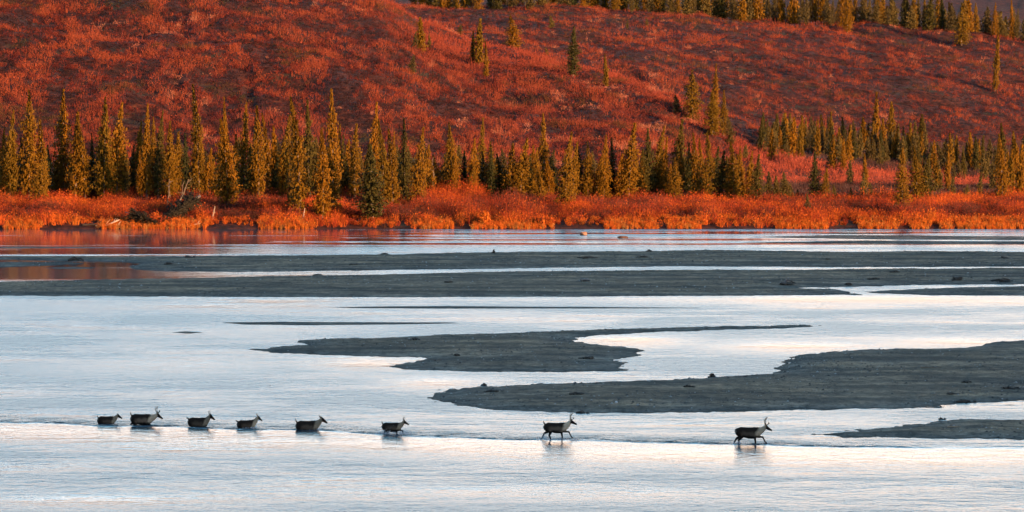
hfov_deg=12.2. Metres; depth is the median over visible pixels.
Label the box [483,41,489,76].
spruce tree
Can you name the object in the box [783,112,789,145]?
spruce tree
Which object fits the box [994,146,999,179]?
spruce tree
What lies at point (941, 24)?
spruce tree
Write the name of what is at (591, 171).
spruce tree
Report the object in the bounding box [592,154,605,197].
spruce tree
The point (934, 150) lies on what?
spruce tree
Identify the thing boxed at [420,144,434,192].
spruce tree
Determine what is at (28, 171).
spruce tree
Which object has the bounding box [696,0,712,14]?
spruce tree
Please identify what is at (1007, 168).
spruce tree
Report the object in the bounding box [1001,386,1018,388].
driftwood pile
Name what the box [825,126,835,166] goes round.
spruce tree
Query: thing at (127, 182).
spruce tree
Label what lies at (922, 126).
spruce tree
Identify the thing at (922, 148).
spruce tree
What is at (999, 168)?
spruce tree
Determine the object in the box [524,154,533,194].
spruce tree
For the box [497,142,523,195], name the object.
spruce tree
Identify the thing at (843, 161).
spruce tree
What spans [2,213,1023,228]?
bank grass
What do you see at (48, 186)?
spruce tree
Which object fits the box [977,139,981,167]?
spruce tree
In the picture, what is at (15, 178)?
spruce tree
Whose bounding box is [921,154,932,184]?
spruce tree
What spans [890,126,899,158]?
spruce tree
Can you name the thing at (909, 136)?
spruce tree
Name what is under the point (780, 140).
spruce tree
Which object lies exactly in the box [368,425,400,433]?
water splash
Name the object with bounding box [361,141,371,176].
spruce tree
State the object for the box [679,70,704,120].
spruce tree
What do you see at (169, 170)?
spruce tree
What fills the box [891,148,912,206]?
spruce tree
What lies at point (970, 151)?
spruce tree
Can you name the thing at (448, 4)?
spruce tree
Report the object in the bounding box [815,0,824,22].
spruce tree
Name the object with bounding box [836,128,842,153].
spruce tree
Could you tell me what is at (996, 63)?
spruce tree
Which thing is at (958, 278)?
driftwood pile
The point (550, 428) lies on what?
caribou
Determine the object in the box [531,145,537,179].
spruce tree
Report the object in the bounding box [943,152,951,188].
spruce tree
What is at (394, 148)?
spruce tree
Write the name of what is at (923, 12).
spruce tree
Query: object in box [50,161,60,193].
spruce tree
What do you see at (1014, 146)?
spruce tree
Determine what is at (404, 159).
spruce tree
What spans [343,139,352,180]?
spruce tree
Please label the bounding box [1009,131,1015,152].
spruce tree
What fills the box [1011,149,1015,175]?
spruce tree
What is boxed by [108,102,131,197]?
spruce tree
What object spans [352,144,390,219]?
spruce tree
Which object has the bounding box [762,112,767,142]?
spruce tree
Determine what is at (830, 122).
spruce tree
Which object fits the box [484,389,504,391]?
driftwood pile
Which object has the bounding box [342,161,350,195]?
spruce tree
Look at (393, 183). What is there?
spruce tree
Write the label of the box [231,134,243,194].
spruce tree
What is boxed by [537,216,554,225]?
round bush
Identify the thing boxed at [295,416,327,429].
caribou
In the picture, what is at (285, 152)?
spruce tree
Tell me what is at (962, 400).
driftwood pile
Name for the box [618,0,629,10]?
spruce tree
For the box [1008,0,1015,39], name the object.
spruce tree
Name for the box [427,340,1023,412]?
sandbar
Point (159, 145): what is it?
spruce tree
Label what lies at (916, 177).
spruce tree
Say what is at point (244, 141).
spruce tree
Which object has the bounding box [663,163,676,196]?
spruce tree
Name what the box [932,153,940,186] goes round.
spruce tree
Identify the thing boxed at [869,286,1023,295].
sandbar
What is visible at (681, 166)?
spruce tree
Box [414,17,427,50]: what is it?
spruce tree
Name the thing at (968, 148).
spruce tree
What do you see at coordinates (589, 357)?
driftwood pile
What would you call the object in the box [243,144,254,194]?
spruce tree
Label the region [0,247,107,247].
sandbar
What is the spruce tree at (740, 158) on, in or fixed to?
on the ground at (1003, 6)
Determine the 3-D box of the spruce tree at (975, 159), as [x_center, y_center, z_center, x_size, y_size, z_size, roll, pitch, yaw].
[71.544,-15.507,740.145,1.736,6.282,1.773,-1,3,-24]
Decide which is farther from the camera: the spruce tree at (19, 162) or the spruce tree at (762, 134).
the spruce tree at (762, 134)
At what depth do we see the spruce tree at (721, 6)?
1114.88 m
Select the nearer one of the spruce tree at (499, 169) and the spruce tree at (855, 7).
the spruce tree at (499, 169)
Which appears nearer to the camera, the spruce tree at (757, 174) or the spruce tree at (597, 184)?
the spruce tree at (757, 174)
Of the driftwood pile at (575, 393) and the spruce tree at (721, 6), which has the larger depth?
the spruce tree at (721, 6)
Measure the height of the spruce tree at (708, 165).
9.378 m
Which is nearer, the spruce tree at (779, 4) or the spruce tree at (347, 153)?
the spruce tree at (347, 153)
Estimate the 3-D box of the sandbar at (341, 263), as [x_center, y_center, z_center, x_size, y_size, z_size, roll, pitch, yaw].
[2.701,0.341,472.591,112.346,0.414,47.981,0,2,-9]
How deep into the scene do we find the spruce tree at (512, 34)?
1018.97 m
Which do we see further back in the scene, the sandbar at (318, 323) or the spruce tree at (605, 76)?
the spruce tree at (605, 76)
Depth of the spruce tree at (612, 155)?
605.07 m
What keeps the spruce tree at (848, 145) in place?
on the ground at (1003, 6)
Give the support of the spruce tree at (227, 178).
on the ground at (1003, 6)
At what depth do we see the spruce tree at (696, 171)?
607.07 m
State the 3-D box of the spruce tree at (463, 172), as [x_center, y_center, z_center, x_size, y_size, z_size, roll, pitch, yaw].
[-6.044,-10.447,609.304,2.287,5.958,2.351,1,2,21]
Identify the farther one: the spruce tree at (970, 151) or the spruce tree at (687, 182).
the spruce tree at (970, 151)
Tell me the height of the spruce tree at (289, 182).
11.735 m
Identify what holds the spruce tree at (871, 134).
on the ground at (1003, 6)
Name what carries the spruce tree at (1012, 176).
on the ground at (1003, 6)
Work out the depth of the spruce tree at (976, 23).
1134.89 m
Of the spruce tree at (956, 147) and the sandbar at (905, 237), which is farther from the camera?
the spruce tree at (956, 147)
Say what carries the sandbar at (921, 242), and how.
in the river
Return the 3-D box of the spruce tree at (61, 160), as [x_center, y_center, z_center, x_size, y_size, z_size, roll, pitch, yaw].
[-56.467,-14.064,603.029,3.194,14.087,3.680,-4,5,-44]
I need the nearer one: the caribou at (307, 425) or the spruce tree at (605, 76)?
the caribou at (307, 425)
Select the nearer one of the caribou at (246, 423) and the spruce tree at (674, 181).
the caribou at (246, 423)
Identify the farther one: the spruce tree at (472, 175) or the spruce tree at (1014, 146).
the spruce tree at (1014, 146)
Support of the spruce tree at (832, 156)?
on the ground at (1003, 6)
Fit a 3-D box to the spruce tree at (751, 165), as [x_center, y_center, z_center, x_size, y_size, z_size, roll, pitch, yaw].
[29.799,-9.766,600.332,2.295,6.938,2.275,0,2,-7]
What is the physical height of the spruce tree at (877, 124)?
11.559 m
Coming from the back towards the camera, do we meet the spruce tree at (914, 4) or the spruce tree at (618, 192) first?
the spruce tree at (914, 4)
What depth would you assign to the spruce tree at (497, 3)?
1110.39 m
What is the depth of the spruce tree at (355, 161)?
599.98 m
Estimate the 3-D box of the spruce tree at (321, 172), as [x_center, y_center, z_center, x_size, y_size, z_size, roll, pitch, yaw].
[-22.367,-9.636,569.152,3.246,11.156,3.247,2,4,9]
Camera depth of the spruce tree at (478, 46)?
745.32 m
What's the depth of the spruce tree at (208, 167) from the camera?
599.94 m
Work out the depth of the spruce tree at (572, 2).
1123.18 m
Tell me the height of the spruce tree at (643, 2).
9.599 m
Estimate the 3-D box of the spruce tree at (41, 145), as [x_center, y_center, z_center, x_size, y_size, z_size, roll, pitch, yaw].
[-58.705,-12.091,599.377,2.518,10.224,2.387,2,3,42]
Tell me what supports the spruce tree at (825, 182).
on the ground at (1003, 6)
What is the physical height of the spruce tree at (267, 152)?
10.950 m
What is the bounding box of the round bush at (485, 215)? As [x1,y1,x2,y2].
[480,209,491,224]
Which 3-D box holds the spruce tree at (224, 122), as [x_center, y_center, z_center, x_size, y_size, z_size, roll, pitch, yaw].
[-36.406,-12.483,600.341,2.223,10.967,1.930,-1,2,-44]
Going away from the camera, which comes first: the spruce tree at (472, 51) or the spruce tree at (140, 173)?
the spruce tree at (140, 173)
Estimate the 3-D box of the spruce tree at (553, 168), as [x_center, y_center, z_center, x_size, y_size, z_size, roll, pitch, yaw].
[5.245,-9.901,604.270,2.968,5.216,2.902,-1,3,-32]
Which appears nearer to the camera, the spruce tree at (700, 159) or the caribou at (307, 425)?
the caribou at (307, 425)
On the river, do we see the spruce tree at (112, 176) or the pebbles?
the pebbles
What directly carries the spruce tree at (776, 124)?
on the ground at (1003, 6)
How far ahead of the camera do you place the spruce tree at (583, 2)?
1126.04 m
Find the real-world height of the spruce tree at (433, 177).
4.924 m
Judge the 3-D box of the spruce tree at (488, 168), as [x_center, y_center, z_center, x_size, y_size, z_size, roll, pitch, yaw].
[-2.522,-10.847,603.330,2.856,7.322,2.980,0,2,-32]
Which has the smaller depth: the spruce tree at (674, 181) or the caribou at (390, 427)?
the caribou at (390, 427)
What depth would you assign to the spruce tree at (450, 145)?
603.04 m
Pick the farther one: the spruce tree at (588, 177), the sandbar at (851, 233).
the spruce tree at (588, 177)
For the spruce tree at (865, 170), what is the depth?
640.19 m
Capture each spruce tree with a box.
[0,110,19,195]
[0,128,8,180]
[0,148,8,196]
[6,147,19,196]
[12,90,43,195]
[15,137,25,191]
[27,153,50,200]
[33,119,49,197]
[44,149,50,191]
[47,144,53,187]
[49,88,72,192]
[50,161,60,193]
[64,111,84,195]
[72,116,94,197]
[88,133,96,192]
[90,96,118,199]
[95,140,103,196]
[107,151,115,195]
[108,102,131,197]
[119,142,131,195]
[128,144,135,192]
[130,120,143,195]
[135,151,148,196]
[138,103,155,198]
[149,116,157,189]
[152,110,166,199]
[159,121,180,199]
[171,131,184,196]
[179,133,192,193]
[188,84,206,194]
[199,142,210,170]
[200,142,206,185]
[202,147,213,196]
[206,157,217,196]
[208,118,244,207]
[214,113,227,195]
[223,96,231,173]
[230,154,243,195]
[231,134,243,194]
[237,101,252,189]
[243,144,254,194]
[247,105,268,198]
[248,121,256,193]
[261,113,271,189]
[267,124,277,191]
[271,152,279,194]
[273,114,291,196]
[277,155,285,196]
[285,139,302,208]
[287,96,312,213]
[301,99,316,195]
[309,129,336,217]
[311,144,321,195]
[323,87,343,208]
[334,124,343,192]
[338,135,347,193]
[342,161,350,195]
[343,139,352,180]
[344,123,364,196]
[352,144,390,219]
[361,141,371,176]
[366,102,380,192]
[374,119,393,204]
[384,128,401,205]
[389,131,397,189]
[395,155,403,190]
[396,118,412,200]
[405,127,431,202]
[414,0,429,6]
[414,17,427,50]
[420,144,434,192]
[430,160,436,193]
[432,155,443,188]
[437,0,449,8]
[439,152,448,186]
[441,123,462,193]
[445,0,452,8]
[447,153,459,189]
[450,0,460,8]
[458,151,469,183]
[459,0,470,8]
[463,138,482,190]
[464,164,476,191]
[469,0,483,9]
[469,31,476,62]
[473,18,485,64]
[476,118,486,185]
[478,151,486,191]
[480,141,499,196]
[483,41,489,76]
[486,148,497,195]
[492,0,503,9]
[493,154,506,193]
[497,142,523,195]
[503,15,522,47]
[511,137,534,196]
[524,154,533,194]
[529,148,544,195]
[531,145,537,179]
[532,172,548,197]
[538,113,549,187]
[542,157,561,195]
[542,158,555,194]
[552,131,580,205]
[565,26,581,75]
[568,142,580,195]
[569,0,577,6]
[575,146,585,194]
[577,0,587,6]
[579,141,595,197]
[584,154,593,192]
[585,0,601,8]
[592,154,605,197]
[595,135,614,199]
[598,0,609,9]
[602,54,608,86]
[607,0,622,9]
[607,138,617,194]
[609,163,615,192]
[611,154,627,197]
[616,122,642,198]
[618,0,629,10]
[631,152,644,195]
[632,0,640,10]
[637,149,652,195]
[638,156,646,195]
[640,0,647,11]
[640,128,658,194]
[651,126,665,194]
[653,0,665,12]
[657,0,668,12]
[657,147,668,194]
[658,137,668,191]
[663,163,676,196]
[665,157,684,198]
[669,118,687,189]
[675,0,680,11]
[677,139,685,192]
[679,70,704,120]
[682,143,694,195]
[689,133,702,196]
[694,0,701,12]
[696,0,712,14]
[698,132,718,197]
[698,138,706,196]
[701,90,723,135]
[709,63,720,132]
[710,146,723,187]
[712,0,728,18]
[712,150,730,197]
[718,90,728,135]
[722,141,745,199]
[723,0,731,19]
[735,0,748,21]
[736,154,747,197]
[738,146,746,191]
[742,151,754,196]
[747,154,767,199]
[751,0,765,20]
[756,117,765,150]
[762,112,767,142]
[766,128,776,159]
[773,0,786,17]
[774,114,778,134]
[776,120,789,152]
[777,0,786,23]
[778,126,784,153]
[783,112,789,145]
[786,0,799,23]
[786,117,797,155]
[794,122,805,157]
[797,115,807,150]
[807,151,821,196]
[810,0,819,23]
[813,120,821,156]
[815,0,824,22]
[819,115,825,139]
[819,168,831,198]
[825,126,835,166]
[827,134,839,168]
[828,111,834,142]
[835,0,845,26]
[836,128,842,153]
[839,138,847,170]
[840,0,854,32]
[840,117,847,138]
[845,124,854,159]
[845,131,853,162]
[848,0,855,21]
[851,0,858,22]
[853,128,857,159]
[860,116,869,148]
[861,153,868,188]
[870,91,880,144]
[870,122,874,153]
[872,0,884,23]
[876,131,885,163]
[877,119,886,147]
[880,0,885,20]
[885,101,896,141]
[889,0,899,26]
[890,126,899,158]
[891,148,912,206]
[900,0,909,27]
[902,126,907,158]
[905,122,913,158]
[905,146,929,200]
[908,155,943,199]
[911,0,918,28]
[913,141,922,168]
[917,114,928,144]
[919,131,925,159]
[920,0,927,30]
[921,0,936,30]
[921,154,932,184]
[930,140,938,170]
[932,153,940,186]
[934,0,944,28]
[937,0,947,29]
[943,133,956,167]
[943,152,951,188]
[945,2,950,30]
[949,0,973,45]
[952,135,960,166]
[960,145,966,178]
[964,0,974,31]
[965,132,973,160]
[967,132,973,167]
[971,136,980,170]
[972,3,979,32]
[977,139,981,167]
[979,135,986,166]
[989,2,999,35]
[990,28,1000,90]
[991,137,1012,196]
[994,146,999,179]
[997,123,1009,156]
[1005,156,1010,186]
[1006,154,1018,192]
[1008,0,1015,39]
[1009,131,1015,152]
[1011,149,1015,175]
[1013,139,1016,155]
[1014,147,1018,173]
[1015,144,1023,193]
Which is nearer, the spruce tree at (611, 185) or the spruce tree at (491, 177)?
the spruce tree at (491, 177)
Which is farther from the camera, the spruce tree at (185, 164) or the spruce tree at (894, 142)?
the spruce tree at (894, 142)
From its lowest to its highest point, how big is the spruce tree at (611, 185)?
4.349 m
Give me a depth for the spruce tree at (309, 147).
599.89 m
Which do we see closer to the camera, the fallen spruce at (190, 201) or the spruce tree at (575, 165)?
the fallen spruce at (190, 201)
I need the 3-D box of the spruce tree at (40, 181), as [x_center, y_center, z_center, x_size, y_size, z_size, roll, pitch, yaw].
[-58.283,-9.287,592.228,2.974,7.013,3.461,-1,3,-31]
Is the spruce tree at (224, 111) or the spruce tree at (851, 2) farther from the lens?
the spruce tree at (851, 2)
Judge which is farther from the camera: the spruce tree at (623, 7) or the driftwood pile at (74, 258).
the spruce tree at (623, 7)
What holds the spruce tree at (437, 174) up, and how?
on the ground at (1003, 6)
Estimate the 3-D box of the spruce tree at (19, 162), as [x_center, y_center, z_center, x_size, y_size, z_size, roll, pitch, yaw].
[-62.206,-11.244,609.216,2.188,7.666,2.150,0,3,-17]
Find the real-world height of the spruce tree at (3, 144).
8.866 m
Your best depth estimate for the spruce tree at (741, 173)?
602.21 m
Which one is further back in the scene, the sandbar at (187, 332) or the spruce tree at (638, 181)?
the spruce tree at (638, 181)
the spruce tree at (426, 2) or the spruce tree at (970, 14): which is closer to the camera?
the spruce tree at (970, 14)
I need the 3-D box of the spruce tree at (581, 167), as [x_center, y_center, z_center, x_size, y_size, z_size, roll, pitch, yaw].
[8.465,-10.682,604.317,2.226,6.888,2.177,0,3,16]
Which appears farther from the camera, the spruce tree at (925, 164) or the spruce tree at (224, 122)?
the spruce tree at (224, 122)
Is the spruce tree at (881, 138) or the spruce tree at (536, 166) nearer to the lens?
the spruce tree at (536, 166)
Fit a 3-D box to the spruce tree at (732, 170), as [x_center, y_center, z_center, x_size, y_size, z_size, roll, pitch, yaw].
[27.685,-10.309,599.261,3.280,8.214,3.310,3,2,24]
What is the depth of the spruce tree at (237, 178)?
600.11 m
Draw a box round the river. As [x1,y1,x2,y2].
[0,229,1023,511]
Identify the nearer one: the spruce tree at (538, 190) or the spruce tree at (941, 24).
the spruce tree at (538, 190)
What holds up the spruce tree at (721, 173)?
on the ground at (1003, 6)
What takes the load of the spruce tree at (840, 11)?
on the ground at (1003, 6)
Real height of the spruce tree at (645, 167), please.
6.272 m
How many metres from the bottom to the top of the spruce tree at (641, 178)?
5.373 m
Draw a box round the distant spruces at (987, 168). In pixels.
[81,0,1023,211]
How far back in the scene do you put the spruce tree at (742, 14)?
1107.94 m
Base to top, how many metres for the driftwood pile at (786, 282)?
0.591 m
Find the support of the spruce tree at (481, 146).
on the ground at (1003, 6)
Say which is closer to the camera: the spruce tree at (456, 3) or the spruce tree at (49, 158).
the spruce tree at (49, 158)
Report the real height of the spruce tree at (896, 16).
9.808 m
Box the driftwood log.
[83,220,101,225]
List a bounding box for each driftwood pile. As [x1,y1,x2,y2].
[68,256,83,260]
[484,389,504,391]
[569,392,583,394]
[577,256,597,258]
[578,356,594,358]
[779,278,795,284]
[951,276,962,280]
[956,399,975,402]
[990,278,1012,281]
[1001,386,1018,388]
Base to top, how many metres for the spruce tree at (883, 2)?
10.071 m
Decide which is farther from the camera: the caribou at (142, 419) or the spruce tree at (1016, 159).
the spruce tree at (1016, 159)
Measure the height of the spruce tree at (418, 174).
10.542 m
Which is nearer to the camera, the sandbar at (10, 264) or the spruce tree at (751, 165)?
the sandbar at (10, 264)
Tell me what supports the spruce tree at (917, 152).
on the ground at (1003, 6)
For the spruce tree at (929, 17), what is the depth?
1114.83 m
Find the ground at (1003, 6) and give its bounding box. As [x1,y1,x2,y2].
[0,0,1023,228]
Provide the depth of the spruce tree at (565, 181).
582.11 m
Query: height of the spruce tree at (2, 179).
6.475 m
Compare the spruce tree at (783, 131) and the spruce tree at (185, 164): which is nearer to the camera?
the spruce tree at (185, 164)
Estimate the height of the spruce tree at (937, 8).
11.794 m
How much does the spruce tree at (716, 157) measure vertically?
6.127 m
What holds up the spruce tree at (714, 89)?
on the ground at (1003, 6)
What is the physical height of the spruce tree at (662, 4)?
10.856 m
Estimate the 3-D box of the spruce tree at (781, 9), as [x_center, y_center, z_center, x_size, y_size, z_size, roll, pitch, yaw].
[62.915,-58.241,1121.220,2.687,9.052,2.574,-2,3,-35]
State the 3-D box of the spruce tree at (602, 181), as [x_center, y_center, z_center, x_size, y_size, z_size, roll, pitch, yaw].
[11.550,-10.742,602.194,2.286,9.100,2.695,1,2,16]
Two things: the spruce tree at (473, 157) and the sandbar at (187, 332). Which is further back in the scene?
the spruce tree at (473, 157)
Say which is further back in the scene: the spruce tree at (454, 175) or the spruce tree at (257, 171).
the spruce tree at (454, 175)
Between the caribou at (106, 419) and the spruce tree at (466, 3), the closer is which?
the caribou at (106, 419)
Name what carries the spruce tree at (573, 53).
on the ground at (1003, 6)
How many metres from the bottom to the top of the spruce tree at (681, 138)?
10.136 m
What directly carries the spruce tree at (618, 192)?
on the ground at (1003, 6)
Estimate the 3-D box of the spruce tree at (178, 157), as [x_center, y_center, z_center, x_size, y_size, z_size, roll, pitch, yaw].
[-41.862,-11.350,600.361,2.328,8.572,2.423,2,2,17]
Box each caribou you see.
[97,413,121,423]
[130,406,162,424]
[186,411,214,426]
[235,413,261,427]
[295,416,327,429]
[381,417,408,433]
[541,413,576,439]
[733,416,771,443]
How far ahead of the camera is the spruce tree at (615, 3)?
1124.14 m
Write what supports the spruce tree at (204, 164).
on the ground at (1003, 6)
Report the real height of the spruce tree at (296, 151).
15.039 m
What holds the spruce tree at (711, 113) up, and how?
on the ground at (1003, 6)
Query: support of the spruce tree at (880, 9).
on the ground at (1003, 6)
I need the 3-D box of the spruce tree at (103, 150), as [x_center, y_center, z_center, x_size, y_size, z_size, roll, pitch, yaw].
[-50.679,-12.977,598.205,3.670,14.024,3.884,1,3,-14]
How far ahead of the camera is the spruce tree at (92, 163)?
603.09 m
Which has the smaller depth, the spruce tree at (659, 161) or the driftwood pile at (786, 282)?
the driftwood pile at (786, 282)
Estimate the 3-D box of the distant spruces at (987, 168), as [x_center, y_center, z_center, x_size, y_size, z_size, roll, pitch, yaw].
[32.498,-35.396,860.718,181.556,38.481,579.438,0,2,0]
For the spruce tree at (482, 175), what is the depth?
606.22 m
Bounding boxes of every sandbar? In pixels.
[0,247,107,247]
[0,250,1023,271]
[0,262,81,266]
[0,267,1023,296]
[48,267,95,268]
[173,331,201,333]
[225,322,450,324]
[248,325,820,371]
[335,306,662,308]
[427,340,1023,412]
[748,240,1023,243]
[772,235,1023,239]
[802,233,900,233]
[811,419,1023,439]
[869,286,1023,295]
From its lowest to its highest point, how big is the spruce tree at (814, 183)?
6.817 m
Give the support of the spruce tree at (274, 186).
on the ground at (1003, 6)
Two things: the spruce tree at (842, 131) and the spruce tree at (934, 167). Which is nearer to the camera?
the spruce tree at (934, 167)
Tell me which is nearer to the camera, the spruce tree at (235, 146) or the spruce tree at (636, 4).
the spruce tree at (235, 146)
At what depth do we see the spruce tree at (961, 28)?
1090.45 m
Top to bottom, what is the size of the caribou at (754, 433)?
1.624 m
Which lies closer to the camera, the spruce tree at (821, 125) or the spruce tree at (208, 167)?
the spruce tree at (208, 167)
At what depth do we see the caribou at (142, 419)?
256.68 m
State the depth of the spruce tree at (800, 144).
829.01 m
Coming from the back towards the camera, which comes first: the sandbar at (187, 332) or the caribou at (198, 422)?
the sandbar at (187, 332)
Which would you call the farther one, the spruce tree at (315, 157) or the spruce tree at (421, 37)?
the spruce tree at (421, 37)
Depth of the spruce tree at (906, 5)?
1125.46 m
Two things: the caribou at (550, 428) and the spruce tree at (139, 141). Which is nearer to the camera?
the caribou at (550, 428)
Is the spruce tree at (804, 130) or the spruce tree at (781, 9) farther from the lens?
the spruce tree at (781, 9)
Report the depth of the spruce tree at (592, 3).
1129.26 m
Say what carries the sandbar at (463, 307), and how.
in the river
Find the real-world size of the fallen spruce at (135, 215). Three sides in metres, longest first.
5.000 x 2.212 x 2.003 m
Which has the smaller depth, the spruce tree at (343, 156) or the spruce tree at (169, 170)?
the spruce tree at (169, 170)
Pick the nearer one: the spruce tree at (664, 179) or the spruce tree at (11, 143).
the spruce tree at (11, 143)
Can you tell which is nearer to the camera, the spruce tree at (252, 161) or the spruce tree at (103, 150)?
the spruce tree at (103, 150)
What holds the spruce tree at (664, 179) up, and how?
on the ground at (1003, 6)
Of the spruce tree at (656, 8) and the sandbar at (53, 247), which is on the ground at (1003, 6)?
the spruce tree at (656, 8)
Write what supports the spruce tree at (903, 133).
on the ground at (1003, 6)
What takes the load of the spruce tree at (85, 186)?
on the ground at (1003, 6)
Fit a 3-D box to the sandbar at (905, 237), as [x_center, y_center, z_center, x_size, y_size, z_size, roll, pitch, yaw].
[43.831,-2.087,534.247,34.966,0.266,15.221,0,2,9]
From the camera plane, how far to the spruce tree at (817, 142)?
841.83 m
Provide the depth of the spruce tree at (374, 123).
599.91 m
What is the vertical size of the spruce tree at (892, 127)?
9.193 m
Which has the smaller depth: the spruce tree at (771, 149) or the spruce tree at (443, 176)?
the spruce tree at (443, 176)
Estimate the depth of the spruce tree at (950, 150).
742.00 m
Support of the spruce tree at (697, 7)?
on the ground at (1003, 6)
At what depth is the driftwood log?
563.49 m
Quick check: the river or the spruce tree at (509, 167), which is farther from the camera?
the spruce tree at (509, 167)
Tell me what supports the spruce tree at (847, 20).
on the ground at (1003, 6)
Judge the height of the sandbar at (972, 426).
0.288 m
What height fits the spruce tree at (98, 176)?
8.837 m
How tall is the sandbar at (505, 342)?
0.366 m
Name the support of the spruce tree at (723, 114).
on the ground at (1003, 6)
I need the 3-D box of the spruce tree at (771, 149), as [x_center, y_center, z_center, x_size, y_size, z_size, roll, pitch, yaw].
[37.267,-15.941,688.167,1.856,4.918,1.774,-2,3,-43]
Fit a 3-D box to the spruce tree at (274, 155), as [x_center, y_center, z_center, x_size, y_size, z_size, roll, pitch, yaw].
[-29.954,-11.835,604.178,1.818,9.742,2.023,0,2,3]
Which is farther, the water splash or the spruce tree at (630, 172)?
the spruce tree at (630, 172)
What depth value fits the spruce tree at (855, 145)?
829.99 m
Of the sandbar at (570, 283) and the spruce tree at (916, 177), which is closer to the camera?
the sandbar at (570, 283)
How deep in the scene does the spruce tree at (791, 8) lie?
1118.65 m
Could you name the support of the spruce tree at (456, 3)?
on the ground at (1003, 6)
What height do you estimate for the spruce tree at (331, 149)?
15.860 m
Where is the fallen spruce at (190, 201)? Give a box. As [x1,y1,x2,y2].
[156,191,202,222]
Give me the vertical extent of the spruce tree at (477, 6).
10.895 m
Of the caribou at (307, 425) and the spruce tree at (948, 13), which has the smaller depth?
the caribou at (307, 425)
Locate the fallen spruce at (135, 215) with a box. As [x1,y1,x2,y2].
[125,207,159,225]
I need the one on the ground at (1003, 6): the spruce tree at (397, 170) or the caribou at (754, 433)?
the spruce tree at (397, 170)
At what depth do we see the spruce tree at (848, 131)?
813.09 m
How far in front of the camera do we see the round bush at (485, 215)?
563.23 m
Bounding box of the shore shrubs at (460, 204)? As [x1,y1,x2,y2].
[0,176,1023,227]
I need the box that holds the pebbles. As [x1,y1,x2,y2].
[2,235,1023,437]
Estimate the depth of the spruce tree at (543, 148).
608.98 m
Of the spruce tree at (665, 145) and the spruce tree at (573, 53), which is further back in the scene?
the spruce tree at (573, 53)
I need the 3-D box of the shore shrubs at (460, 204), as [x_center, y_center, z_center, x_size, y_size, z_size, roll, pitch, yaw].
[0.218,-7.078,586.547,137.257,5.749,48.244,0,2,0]
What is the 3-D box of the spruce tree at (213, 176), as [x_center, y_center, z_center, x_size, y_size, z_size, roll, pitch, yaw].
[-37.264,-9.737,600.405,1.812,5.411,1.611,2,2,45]
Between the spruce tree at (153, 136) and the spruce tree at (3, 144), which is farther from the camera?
the spruce tree at (3, 144)
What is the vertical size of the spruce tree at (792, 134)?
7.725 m
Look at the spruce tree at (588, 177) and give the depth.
603.25 m
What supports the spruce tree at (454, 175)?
on the ground at (1003, 6)
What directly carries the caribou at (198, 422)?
in the river
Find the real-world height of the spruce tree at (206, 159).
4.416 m
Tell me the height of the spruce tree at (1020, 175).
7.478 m
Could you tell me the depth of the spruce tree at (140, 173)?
599.14 m
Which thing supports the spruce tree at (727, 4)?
on the ground at (1003, 6)
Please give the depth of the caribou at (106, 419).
257.65 m
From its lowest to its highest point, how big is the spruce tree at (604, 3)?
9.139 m
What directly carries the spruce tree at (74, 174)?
on the ground at (1003, 6)
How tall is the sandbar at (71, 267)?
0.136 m
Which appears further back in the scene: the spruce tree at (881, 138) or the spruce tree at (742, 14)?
the spruce tree at (742, 14)
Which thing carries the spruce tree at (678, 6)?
on the ground at (1003, 6)
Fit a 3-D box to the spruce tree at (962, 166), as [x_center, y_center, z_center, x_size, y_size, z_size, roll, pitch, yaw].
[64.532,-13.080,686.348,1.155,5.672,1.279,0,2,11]
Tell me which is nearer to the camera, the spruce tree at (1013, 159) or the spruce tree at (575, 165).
the spruce tree at (575, 165)
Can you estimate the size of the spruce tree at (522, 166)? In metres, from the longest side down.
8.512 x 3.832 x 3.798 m
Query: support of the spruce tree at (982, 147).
on the ground at (1003, 6)
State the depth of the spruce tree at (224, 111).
609.13 m
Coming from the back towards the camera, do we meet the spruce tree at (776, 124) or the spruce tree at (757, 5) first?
the spruce tree at (757, 5)
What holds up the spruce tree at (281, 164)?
on the ground at (1003, 6)
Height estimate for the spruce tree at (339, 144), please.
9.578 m
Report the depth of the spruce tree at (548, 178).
603.08 m
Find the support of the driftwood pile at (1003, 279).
on the sandbar at (570, 283)
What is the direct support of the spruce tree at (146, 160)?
on the ground at (1003, 6)
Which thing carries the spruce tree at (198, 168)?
on the ground at (1003, 6)
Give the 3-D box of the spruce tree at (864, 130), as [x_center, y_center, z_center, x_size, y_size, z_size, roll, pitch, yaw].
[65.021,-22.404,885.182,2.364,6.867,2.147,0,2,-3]
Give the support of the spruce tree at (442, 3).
on the ground at (1003, 6)
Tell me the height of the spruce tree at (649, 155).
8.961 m
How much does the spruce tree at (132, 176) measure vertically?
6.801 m
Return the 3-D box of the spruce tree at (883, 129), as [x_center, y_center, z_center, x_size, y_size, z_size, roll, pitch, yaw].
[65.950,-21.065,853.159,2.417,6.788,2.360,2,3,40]
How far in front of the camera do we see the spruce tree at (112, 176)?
598.99 m
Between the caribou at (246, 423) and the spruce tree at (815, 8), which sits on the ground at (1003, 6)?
the spruce tree at (815, 8)
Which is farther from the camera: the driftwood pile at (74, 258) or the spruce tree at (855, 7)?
the spruce tree at (855, 7)
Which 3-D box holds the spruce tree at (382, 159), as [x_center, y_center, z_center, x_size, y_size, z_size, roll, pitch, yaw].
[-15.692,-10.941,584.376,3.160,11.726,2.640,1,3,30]
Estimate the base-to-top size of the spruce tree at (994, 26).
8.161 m

